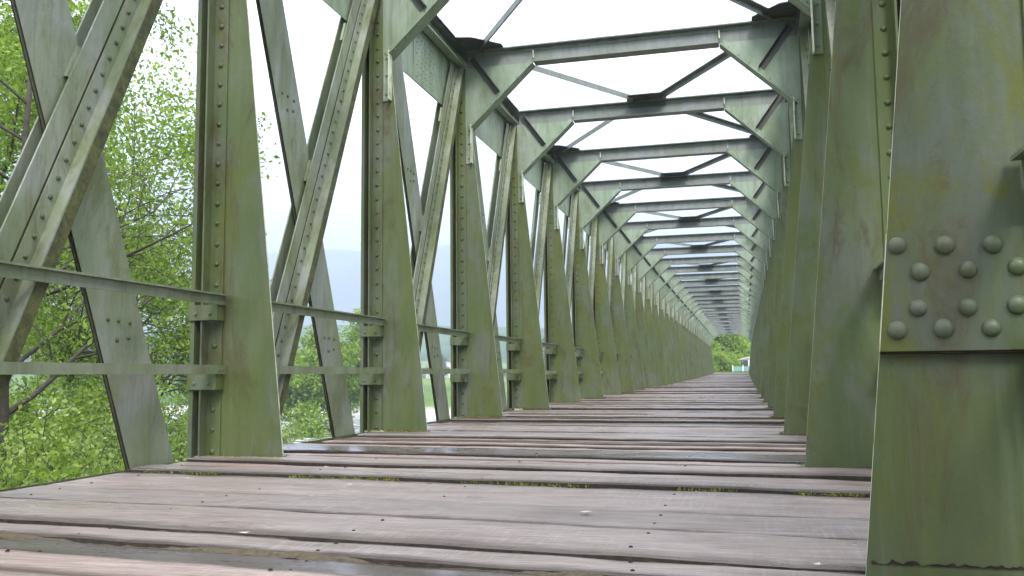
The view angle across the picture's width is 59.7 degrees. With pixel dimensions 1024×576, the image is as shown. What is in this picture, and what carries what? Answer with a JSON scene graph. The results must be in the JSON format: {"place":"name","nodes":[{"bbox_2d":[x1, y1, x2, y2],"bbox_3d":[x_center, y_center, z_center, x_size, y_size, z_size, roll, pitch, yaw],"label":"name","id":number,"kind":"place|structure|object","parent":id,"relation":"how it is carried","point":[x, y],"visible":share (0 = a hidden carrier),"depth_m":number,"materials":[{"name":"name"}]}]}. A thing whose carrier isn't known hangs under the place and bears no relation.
{"place":"outdoors","nodes":[
{"label":"outdoors","id":0,"kind":"place"},
{"bbox_2d":[30,413,450,442],"bbox_3d":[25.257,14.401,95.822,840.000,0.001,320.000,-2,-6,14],"label":"river","id":1,"kind":"structure","parent":0,"point":[356,420],"depth_m":95.24,"materials":[{"name":"liquid"}]},
{"bbox_2d":[9,361,506,417],"bbox_3d":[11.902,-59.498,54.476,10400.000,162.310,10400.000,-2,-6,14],"label":"ground","id":2,"kind":"structure","parent":0,"point":[429,401],"depth_m":176.98,"materials":[{"name":"green plant"}]},
{"bbox_2d":[0,430,72,483],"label":"willow shrub","id":3,"kind":"object","parent":2,"relation":"on","point":[53,445],"visible":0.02,"depth_m":13.02,"materials":[{"name":"green plant"}]},
{"bbox_2d":[0,390,110,488],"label":"willow shrub","id":4,"kind":"object","parent":2,"relation":"on","point":[42,438],"visible":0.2,"depth_m":10.39,"materials":[{"name":"green plant"}]},
{"bbox_2d":[0,417,123,489],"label":"willow shrub","id":5,"kind":"object","parent":2,"relation":"on","point":[55,475],"visible":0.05,"depth_m":8.83,"materials":[{"name":"green plant"}]},
{"bbox_2d":[9,333,160,470],"bbox_3d":[-10.617,3.370,18.285,6.945,5.076,5.599,-2,-6,10],"label":"willow shrub","id":6,"kind":"object","parent":2,"relation":"on","point":[25,410],"visible":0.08,"depth_m":18.79,"materials":[{"name":"green plant"}]},
{"bbox_2d":[0,397,176,485],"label":"willow shrub","id":7,"kind":"object","parent":2,"relation":"on","point":[110,443],"visible":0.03,"depth_m":12.09,"materials":[{"name":"green plant"}]},
{"bbox_2d":[0,375,187,486],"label":"willow shrub","id":8,"kind":"object","parent":2,"relation":"on","point":[64,426],"visible":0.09,"depth_m":14.81,"materials":[{"name":"green plant"}]},
{"bbox_2d":[9,375,187,455],"bbox_3d":[-12.338,4.471,25.197,8.102,5.076,6.532,-5,-7,41],"label":"willow shrub","id":9,"kind":"object","parent":2,"relation":"on","point":[103,398],"visible":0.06,"depth_m":24.51,"materials":[{"name":"green plant"}]},
{"bbox_2d":[0,0,279,459],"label":"alder tree","id":10,"kind":"object","parent":2,"relation":"on","point":[158,271],"visible":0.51,"depth_m":14.53,"materials":[{"name":"green plant"}]},
{"bbox_2d":[0,0,280,360],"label":"alder tree","id":11,"kind":"object","parent":2,"relation":"on","point":[12,63],"visible":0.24,"depth_m":24.90,"materials":[{"name":"green plant"}]},
{"bbox_2d":[97,393,188,467],"bbox_3d":[-7.846,4.580,20.535,4.364,4.871,4.975,-3,-6,25],"label":"willow shrub","id":12,"kind":"object","parent":2,"relation":"on","point":[184,437],"visible":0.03,"depth_m":20.20,"materials":[{"name":"green plant"}]},
{"bbox_2d":[19,225,271,429],"bbox_3d":[-13.755,2.419,33.212,9.987,10.608,9.872,-5,-7,40],"label":"alder tree","id":13,"kind":"object","parent":2,"relation":"on","point":[75,378],"visible":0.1,"depth_m":31.88,"materials":[{"name":"green plant"}]},
{"bbox_2d":[169,442,186,461],"bbox_3d":[-5.430,4.370,16.414,3.968,3.321,4.522,0,-6,-6],"label":"willow shrub","id":14,"kind":"object","parent":2,"relation":"on","point":[180,456],"visible":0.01,"depth_m":15.30,"materials":[{"name":"green plant"}]},
{"bbox_2d":[182,399,310,443],"bbox_3d":[-9.422,6.041,29.579,5.427,5.313,4.761,-4,-6,28],"label":"willow shrub","id":15,"kind":"object","parent":2,"relation":"on","point":[294,435],"depth_m":29.99,"materials":[{"name":"green plant"}]},
{"bbox_2d":[281,418,318,443],"bbox_3d":[-6.776,5.650,24.997,5.201,4.456,4.563,3,-7,-34],"label":"willow shrub","id":16,"kind":"object","parent":2,"relation":"on","point":[284,441],"visible":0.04,"depth_m":25.60,"materials":[{"name":"green plant"}]},
{"bbox_2d":[281,307,360,437],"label":"tree","id":17,"kind":"object","parent":2,"relation":"on","point":[308,388],"visible":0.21,"depth_m":84.05,"materials":[{"name":"green plant"}]},
{"bbox_2d":[426,353,449,377],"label":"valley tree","id":18,"kind":"object","parent":2,"relation":"on","point":[444,361],"visible":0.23,"depth_m":319.69,"materials":[{"name":"plant"}]},
{"bbox_2d":[425,360,450,377],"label":"village house","id":19,"kind":"structure","parent":2,"relation":"on","point":[448,364],"depth_m":324.43,"materials":[{"name":"white paint"}]},
{"bbox_2d":[0,0,1023,575],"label":"truss bridge","id":20,"kind":"structure","parent":2,"relation":"on","point":[864,416],"depth_m":5.87,"materials":[{"name":"paint"}]},
{"bbox_2d":[145,466,819,563],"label":"fallen petals","id":21,"kind":"object","parent":20,"relation":"on","point":[350,483],"visible":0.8,"depth_m":3.79,"materials":[{"name":"white plant"}]},
{"bbox_2d":[21,325,748,362],"bbox_3d":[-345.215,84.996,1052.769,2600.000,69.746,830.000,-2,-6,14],"label":"hills","id":22,"kind":"structure","parent":0,"point":[445,345],"depth_m":739.98,"materials":[{"name":"green plant"}]},
{"bbox_2d":[42,240,738,331],"bbox_3d":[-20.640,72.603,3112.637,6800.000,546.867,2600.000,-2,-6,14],"label":"hills","id":23,"kind":"structure","parent":0,"point":[344,269],"depth_m":2345.75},
{"bbox_2d":[0,0,787,252],"label":"sky","id":24,"kind":"structure","parent":0,"point":[312,26],"materials":[{"name":"white"}]},
{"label":"grass verge","id":25,"kind":"structure","parent":0,"visible":0},
{"bbox_2d":[711,344,723,353],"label":"roadside shrub","id":26,"kind":"object","parent":25,"relation":"on","point":[717,349],"visible":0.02,"depth_m":121.50,"materials":[{"name":"green plant"}]},
{"bbox_2d":[712,351,733,371],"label":"roadside shrub","id":27,"kind":"object","parent":25,"relation":"on","point":[722,358],"visible":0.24,"depth_m":119.04,"materials":[{"name":"green plant"}]},
{"bbox_2d":[712,349,743,371],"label":"roadside shrub","id":28,"kind":"object","parent":25,"relation":"on","point":[735,361],"visible":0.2,"depth_m":119.78,"materials":[{"name":"green plant"}]},
{"bbox_2d":[711,334,750,361],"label":"roadside tree","id":29,"kind":"object","parent":25,"relation":"on","point":[737,343],"visible":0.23,"depth_m":124.52,"materials":[{"name":"green plant"}]},
{"bbox_2d":[715,371,748,372],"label":"verge grass","id":30,"kind":"structure","parent":25,"relation":"on","point":[732,372],"depth_m":105.02,"materials":[{"name":"green plant"}]},
{"bbox_2d":[721,352,744,367],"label":"roadside shrub","id":31,"kind":"object","parent":25,"relation":"on","point":[737,357],"visible":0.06,"depth_m":121.68,"materials":[{"name":"green plant"}]},
{"bbox_2d":[724,351,747,358],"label":"roadside shrub","id":32,"kind":"object","parent":25,"relation":"on","point":[735,353],"visible":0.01,"depth_m":123.37,"materials":[{"name":"green plant"}]},
{"bbox_2d":[732,365,748,371],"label":"garden fence","id":33,"kind":"object","parent":25,"relation":"on","point":[737,368],"visible":0.43,"depth_m":117.25,"materials":[{"name":"teal paint"}]},
{"bbox_2d":[739,356,749,366],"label":"cottage","id":34,"kind":"structure","parent":25,"relation":"on","point":[745,362],"depth_m":120.90,"materials":[{"name":"white paint"}]},
{"bbox_2d":[740,360,747,366],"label":"window","id":35,"kind":"structure","parent":34,"relation":"in","point":[745,362],"depth_m":120.92,"materials":[{"name":"grey glass"}]}
]}

